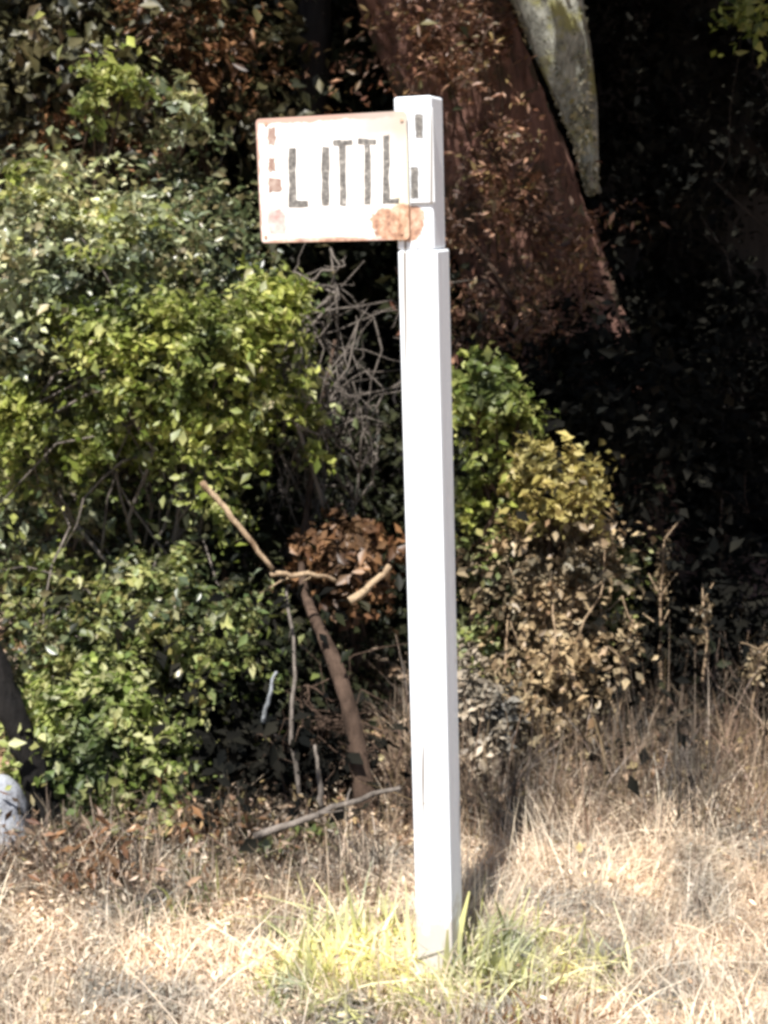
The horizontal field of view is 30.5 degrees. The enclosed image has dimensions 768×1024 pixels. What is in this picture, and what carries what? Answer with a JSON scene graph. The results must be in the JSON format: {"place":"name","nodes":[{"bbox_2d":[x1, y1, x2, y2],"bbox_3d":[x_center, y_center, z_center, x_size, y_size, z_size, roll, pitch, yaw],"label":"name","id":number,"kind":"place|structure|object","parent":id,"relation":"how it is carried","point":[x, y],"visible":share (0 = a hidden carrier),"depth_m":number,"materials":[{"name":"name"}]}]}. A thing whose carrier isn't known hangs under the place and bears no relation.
{"place":"outdoors","nodes":[
{"label":"outdoors","id":0,"kind":"place"},
{"bbox_2d":[0,0,767,1023],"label":"ground","id":1,"kind":"structure","parent":0,"point":[344,636],"depth_m":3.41,"materials":[{"name":"beige plant"}]},
{"bbox_2d":[0,774,34,852],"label":"rock","id":2,"kind":"object","parent":1,"relation":"on","point":[8,804],"visible":0.4,"depth_m":3.49,"materials":[{"name":"stone"}]},
{"bbox_2d":[0,645,66,833],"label":"crooked tree","id":3,"kind":"object","parent":1,"relation":"on","point":[13,714],"visible":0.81,"depth_m":3.59,"materials":[{"name":"black plant"}]},
{"bbox_2d":[32,11,190,598],"bbox_3d":[-1.118,-0.503,4.921,0.486,2.244,1.480,-9,15,-36],"label":"hanging leaf spray","id":4,"kind":"object","parent":1,"relation":"on","point":[89,97],"visible":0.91,"depth_m":4.38,"materials":[{"name":"green leaf"},{"name":"brown bark"}]},
{"bbox_2d":[80,0,143,304],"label":"forest tree","id":5,"kind":"object","parent":1,"relation":"on","point":[91,281],"depth_m":7.22,"materials":[{"name":"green plant"}]},
{"bbox_2d":[0,631,242,825],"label":"bright bush","id":6,"kind":"object","parent":1,"relation":"on","point":[54,732],"visible":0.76,"depth_m":3.73,"materials":[{"name":"green plant"}]},
{"bbox_2d":[0,448,302,718],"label":"dusky bush","id":7,"kind":"object","parent":1,"relation":"on","point":[34,536],"visible":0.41,"depth_m":4.31,"materials":[{"name":"green plant"}]},
{"bbox_2d":[0,0,302,590],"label":"rust needle bush","id":8,"kind":"object","parent":1,"relation":"on","point":[203,79],"visible":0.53,"depth_m":4.99,"materials":[{"name":"brown plant"}]},
{"bbox_2d":[0,764,320,912],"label":"dry bracken","id":9,"kind":"object","parent":1,"relation":"on","point":[114,860],"visible":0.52,"depth_m":3.44,"materials":[{"name":"brown plant"}]},
{"bbox_2d":[0,154,344,593],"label":"yellow bush","id":10,"kind":"object","parent":1,"relation":"on","point":[204,342],"visible":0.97,"depth_m":4.13,"materials":[{"name":"green plant"}]},
{"bbox_2d":[0,527,347,804],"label":"olive bush","id":11,"kind":"object","parent":1,"relation":"on","point":[141,578],"visible":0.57,"depth_m":4.00,"materials":[{"name":"green plant"}]},
{"bbox_2d":[260,671,277,722],"bbox_3d":[-0.308,0.501,3.793,0.052,0.141,0.027,-5,13,-24],"label":"broken stick","id":12,"kind":"object","parent":11,"relation":"on","point":[265,708],"visible":1,"depth_m":3.79,"materials":[{"name":"grey wood"}]},
{"bbox_2d":[260,571,336,593],"bbox_3d":[-0.247,0.202,3.932,0.233,0.093,0.093,-1,12,-3],"label":"broken stick","id":13,"kind":"object","parent":11,"relation":"on","point":[288,575],"visible":0.95,"depth_m":3.92,"materials":[{"name":"brown wood"}]},
{"bbox_2d":[200,481,274,570],"bbox_3d":[-0.400,0.039,3.846,0.200,0.256,0.030,0,12,0],"label":"broken stick","id":14,"kind":"object","parent":13,"relation":"on","point":[209,491],"visible":1,"depth_m":3.84,"materials":[{"name":"brown wood"}]},
{"bbox_2d":[0,761,347,934],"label":"withered weeds","id":15,"kind":"object","parent":1,"relation":"on","point":[147,813],"visible":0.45,"depth_m":3.48,"materials":[{"name":"brown plant"}]},
{"bbox_2d":[0,125,358,577],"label":"sage bush","id":16,"kind":"object","parent":1,"relation":"on","point":[21,345],"visible":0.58,"depth_m":4.22,"materials":[{"name":"green plant"}]},
{"bbox_2d":[137,64,236,519],"bbox_3d":[-0.821,-0.481,5.131,0.314,2.120,1.152,-5,13,-22],"label":"pale leaf spray","id":17,"kind":"object","parent":1,"relation":"on","point":[186,105],"visible":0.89,"depth_m":4.51,"materials":[{"name":"green plant"}]},
{"bbox_2d":[35,779,349,870],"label":"ground weed","id":18,"kind":"object","parent":1,"relation":"on","point":[81,798],"visible":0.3,"depth_m":3.61,"materials":[{"name":"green plant"}]},
{"bbox_2d":[111,840,295,952],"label":"weed clump","id":19,"kind":"object","parent":1,"relation":"on","point":[188,896],"visible":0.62,"depth_m":3.30,"materials":[{"name":"brown plant"}]},
{"bbox_2d":[17,559,412,870],"bbox_3d":[-0.489,0.479,3.951,1.386,0.684,1.460,10,15,38],"label":"shade shrub","id":20,"kind":"object","parent":1,"relation":"on","point":[232,747],"visible":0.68,"depth_m":3.83,"materials":[{"name":"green plant"}]},
{"bbox_2d":[93,123,345,602],"bbox_3d":[-0.570,-0.300,4.733,0.955,1.933,0.878,7,14,30],"label":"arching bush","id":21,"kind":"object","parent":1,"relation":"on","point":[221,253],"visible":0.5,"depth_m":4.47,"materials":[{"name":"green plant"}]},
{"bbox_2d":[0,149,453,646],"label":"shade shrub","id":22,"kind":"object","parent":1,"relation":"on","point":[253,497],"visible":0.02,"depth_m":5.45,"materials":[{"name":"green plant"}]},
{"bbox_2d":[0,744,469,934],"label":"dry grass","id":23,"kind":"structure","parent":1,"relation":"on","point":[324,859],"depth_m":3.42,"materials":[{"name":"beige plant"}]},
{"bbox_2d":[3,0,483,521],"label":"shade shrub","id":24,"kind":"object","parent":1,"relation":"on","point":[375,258],"visible":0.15,"depth_m":5.80,"materials":[{"name":"brown plant"}]},
{"bbox_2d":[0,395,495,803],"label":"shade shrub","id":25,"kind":"object","parent":1,"relation":"on","point":[310,641],"visible":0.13,"depth_m":4.37,"materials":[{"name":"green plant"}]},
{"bbox_2d":[0,0,549,604],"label":"shade shrub","id":26,"kind":"object","parent":1,"relation":"on","point":[28,50],"visible":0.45,"depth_m":5.02,"materials":[{"name":"green plant"}]},
{"bbox_2d":[285,588,301,800],"bbox_3d":[-0.256,0.495,3.875,0.031,0.527,0.293,-2,12,-8],"label":"broken stick","id":27,"kind":"object","parent":1,"relation":"on","point":[296,765],"visible":0.91,"depth_m":3.82,"materials":[{"name":"grey wood"}]},
{"bbox_2d":[268,0,331,602],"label":"slim tree","id":28,"kind":"object","parent":1,"relation":"on","point":[317,23],"visible":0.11,"depth_m":5.61,"materials":[{"name":"brown plant"}]},
{"bbox_2d":[313,745,323,809],"bbox_3d":[-0.169,0.689,3.653,0.021,0.171,0.035,-5,13,-20],"label":"broken stick","id":29,"kind":"object","parent":1,"relation":"on","point":[319,798],"visible":0.99,"depth_m":3.65,"materials":[{"name":"grey wood"}]},
{"bbox_2d":[0,0,650,567],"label":"undergrowth","id":30,"kind":"object","parent":1,"relation":"on","point":[388,368],"depth_m":7.35,"materials":[{"name":"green plant"}]},
{"bbox_2d":[252,786,400,837],"bbox_3d":[-0.129,0.750,3.432,0.376,0.108,0.113,-3,12,-14],"label":"broken stick","id":31,"kind":"object","parent":1,"relation":"on","point":[274,829],"visible":0.98,"depth_m":3.44,"materials":[{"name":"grey wood"}]},
{"bbox_2d":[200,556,458,803],"bbox_3d":[-0.172,0.658,3.969,0.902,0.996,0.727,-8,14,-32],"label":"twiggy bush","id":32,"kind":"object","parent":1,"relation":"on","point":[326,720],"visible":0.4,"depth_m":3.92,"materials":[{"name":"brown plant"}]},
{"bbox_2d":[209,893,456,1023],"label":"weed clump","id":33,"kind":"object","parent":1,"relation":"on","point":[279,971],"visible":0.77,"depth_m":2.90,"materials":[{"name":"yellow plant"}]},
{"bbox_2d":[298,340,377,826],"bbox_3d":[-0.173,0.186,4.305,0.185,1.315,1.256,-2,12,-7],"label":"bare tree","id":34,"kind":"object","parent":1,"relation":"on","point":[359,773],"visible":0.69,"depth_m":3.86,"materials":[{"name":"brown plant"}]},
{"bbox_2d":[283,500,406,689],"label":"dead leaf clump","id":35,"kind":"object","parent":1,"relation":"on","point":[346,548],"visible":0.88,"depth_m":4.35,"materials":[{"name":"brown plant"}]},
{"bbox_2d":[229,861,478,1023],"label":"weed clump","id":36,"kind":"object","parent":1,"relation":"on","point":[389,918],"visible":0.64,"depth_m":3.03,"materials":[{"name":"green plant"}]},
{"bbox_2d":[256,95,462,982],"bbox_3d":[-0.038,0.189,2.843,0.417,1.973,0.102,3,12,14],"label":"sign post","id":37,"kind":"object","parent":1,"relation":"on","point":[358,176],"visible":1,"depth_m":2.69,"materials":[{"name":"white paint"}]},
{"bbox_2d":[236,277,497,663],"bbox_3d":[-0.118,-0.218,5.546,1.730,1.412,1.689,2,12,11],"label":"shade shrub","id":38,"kind":"object","parent":1,"relation":"on","point":[394,487],"visible":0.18,"depth_m":5.32,"materials":[{"name":"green plant"}]},
{"bbox_2d":[347,564,391,604],"bbox_3d":[-0.041,0.205,3.978,0.127,0.120,0.030,0,12,0],"label":"broken stick","id":39,"kind":"object","parent":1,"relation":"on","point":[360,594],"visible":1,"depth_m":3.97,"materials":[{"name":"beige wood"}]},
{"bbox_2d":[250,242,489,670],"bbox_3d":[-0.192,-0.098,4.608,0.814,1.546,0.688,11,16,42],"label":"twiggy bush","id":40,"kind":"object","parent":1,"relation":"on","point":[324,434],"visible":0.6,"depth_m":4.59,"materials":[{"name":"grey plant"}]},
{"bbox_2d":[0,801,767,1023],"bbox_3d":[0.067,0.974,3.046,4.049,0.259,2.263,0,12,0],"label":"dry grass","id":41,"kind":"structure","parent":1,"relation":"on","point":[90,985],"depth_m":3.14,"materials":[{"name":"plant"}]},
{"bbox_2d":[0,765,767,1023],"bbox_3d":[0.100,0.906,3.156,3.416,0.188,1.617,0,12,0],"label":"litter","id":42,"kind":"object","parent":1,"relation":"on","point":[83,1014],"visible":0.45,"depth_m":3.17,"materials":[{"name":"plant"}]},
{"bbox_2d":[338,881,550,1023],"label":"weed clump","id":43,"kind":"object","parent":1,"relation":"on","point":[480,966],"visible":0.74,"depth_m":2.89,"materials":[{"name":"green plant"}]},
{"bbox_2d":[392,637,532,789],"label":"ashen weed","id":44,"kind":"object","parent":1,"relation":"on","point":[478,688],"visible":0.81,"depth_m":3.97,"materials":[{"name":"grey plant"}]},
{"bbox_2d":[301,0,678,450],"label":"rust needle bush","id":45,"kind":"object","parent":1,"relation":"on","point":[492,193],"visible":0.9,"depth_m":4.74,"materials":[{"name":"brown plant"}]},
{"bbox_2d":[451,334,560,676],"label":"climbing tuft","id":46,"kind":"object","parent":1,"relation":"on","point":[485,398],"visible":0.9,"depth_m":4.23,"materials":[{"name":"green leaf"},{"name":"brown bark"}]},
{"bbox_2d":[277,207,759,739],"bbox_3d":[0.489,-0.225,4.910,1.615,1.672,2.183,-4,13,-19],"label":"shade shrub","id":47,"kind":"object","parent":1,"relation":"on","point":[399,581],"visible":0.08,"depth_m":4.91,"materials":[{"name":"green plant"}]},
{"bbox_2d":[502,621,542,756],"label":"dry stalk","id":48,"kind":"object","parent":1,"relation":"on","point":[519,662],"visible":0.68,"depth_m":4.18,"materials":[{"name":"beige plant"}]},
{"bbox_2d":[398,942,665,1023],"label":"weed clump","id":49,"kind":"object","parent":1,"relation":"on","point":[530,1012],"visible":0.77,"depth_m":2.81,"materials":[{"name":"green leaf"}]},
{"bbox_2d":[317,252,767,714],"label":"shade shrub","id":50,"kind":"object","parent":1,"relation":"on","point":[609,416],"visible":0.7,"depth_m":4.50,"materials":[{"name":"green plant"}]},
{"bbox_2d":[334,598,767,852],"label":"dry scrub","id":51,"kind":"object","parent":1,"relation":"on","point":[706,727],"visible":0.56,"depth_m":3.89,"materials":[{"name":"beige plant"}]},
{"bbox_2d":[398,873,713,1023],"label":"weed clump","id":52,"kind":"object","parent":1,"relation":"on","point":[508,936],"visible":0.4,"depth_m":2.95,"materials":[{"name":"green plant"}]},
{"bbox_2d":[496,430,623,692],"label":"yellow tuft","id":53,"kind":"object","parent":1,"relation":"on","point":[531,470],"visible":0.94,"depth_m":4.12,"materials":[{"name":"yellow plant"}]},
{"bbox_2d":[454,444,668,714],"bbox_3d":[0.506,0.255,4.499,0.834,0.917,0.660,0,12,0],"label":"mixed bush","id":54,"kind":"object","parent":1,"relation":"on","point":[489,649],"visible":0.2,"depth_m":4.40,"materials":[{"name":"tan dry leaf"},{"name":"brown bark"}]},
{"bbox_2d":[455,450,668,780],"bbox_3d":[0.502,0.306,4.276,0.662,0.919,0.838,0,12,0],"label":"withered bush","id":55,"kind":"object","parent":1,"relation":"on","point":[558,673],"visible":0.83,"depth_m":4.19,"materials":[{"name":"brown plant"}]},
{"bbox_2d":[357,0,767,611],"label":"leaning tree","id":56,"kind":"object","parent":1,"relation":"on","point":[557,36],"visible":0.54,"depth_m":5.03,"materials":[{"name":"brown plant"}]},
{"bbox_2d":[472,896,660,1023],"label":"weed clump","id":57,"kind":"object","parent":1,"relation":"on","point":[563,964],"visible":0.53,"depth_m":3.03,"materials":[{"name":"beige plant"}]},
{"bbox_2d":[580,535,621,724],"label":"dry stalk","id":58,"kind":"object","parent":1,"relation":"on","point":[600,607],"visible":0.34,"depth_m":4.37,"materials":[{"name":"beige plant"}]},
{"bbox_2d":[457,445,767,816],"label":"shade shrub","id":59,"kind":"object","parent":1,"relation":"on","point":[724,602],"visible":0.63,"depth_m":4.37,"materials":[{"name":"brown plant"}]},
{"bbox_2d":[583,1,650,313],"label":"forest tree","id":60,"kind":"object","parent":1,"relation":"on","point":[627,257],"visible":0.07,"depth_m":7.64,"materials":[{"name":"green plant"}]},
{"bbox_2d":[607,596,644,751],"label":"dry stalk","id":61,"kind":"object","parent":1,"relation":"on","point":[629,642],"visible":0.94,"depth_m":4.13,"materials":[{"name":"beige plant"}]},
{"bbox_2d":[514,0,767,505],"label":"shade shrub","id":62,"kind":"object","parent":1,"relation":"on","point":[644,146],"visible":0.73,"depth_m":5.41,"materials":[{"name":"black plant"}]},
{"bbox_2d":[642,520,680,711],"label":"dry stalk","id":63,"kind":"object","parent":1,"relation":"on","point":[664,555],"visible":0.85,"depth_m":4.38,"materials":[{"name":"beige plant"}]},
{"bbox_2d":[615,459,752,618],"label":"twiggy bush","id":64,"kind":"object","parent":1,"relation":"on","point":[726,538],"visible":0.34,"depth_m":4.86,"materials":[{"name":"brown plant"}]},
{"bbox_2d":[603,170,767,619],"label":"shade shrub","id":65,"kind":"object","parent":1,"relation":"on","point":[737,321],"visible":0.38,"depth_m":5.37,"materials":[{"name":"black plant"}]},
{"bbox_2d":[682,583,713,696],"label":"dry stalk","id":66,"kind":"object","parent":1,"relation":"on","point":[704,611],"visible":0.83,"depth_m":4.29,"materials":[{"name":"beige plant"}]},
{"bbox_2d":[643,0,767,559],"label":"shaded tree","id":67,"kind":"object","parent":1,"relation":"on","point":[754,247],"visible":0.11,"depth_m":5.69,"materials":[{"name":"black plant"}]},
{"bbox_2d":[709,0,767,230],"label":"corner leaf spray","id":68,"kind":"object","parent":1,"relation":"on","point":[746,13],"visible":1,"depth_m":4.10,"materials":[{"name":"green plant"}]},
{"bbox_2d":[738,637,767,743],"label":"dry stalk","id":69,"kind":"object","parent":1,"relation":"on","point":[762,659],"visible":0.94,"depth_m":4.04,"materials":[{"name":"beige plant"}]},
{"bbox_2d":[0,636,767,899],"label":"dry grass","id":70,"kind":"structure","parent":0,"point":[408,841],"depth_m":3.94,"materials":[{"name":"brown plant"}]}
]}

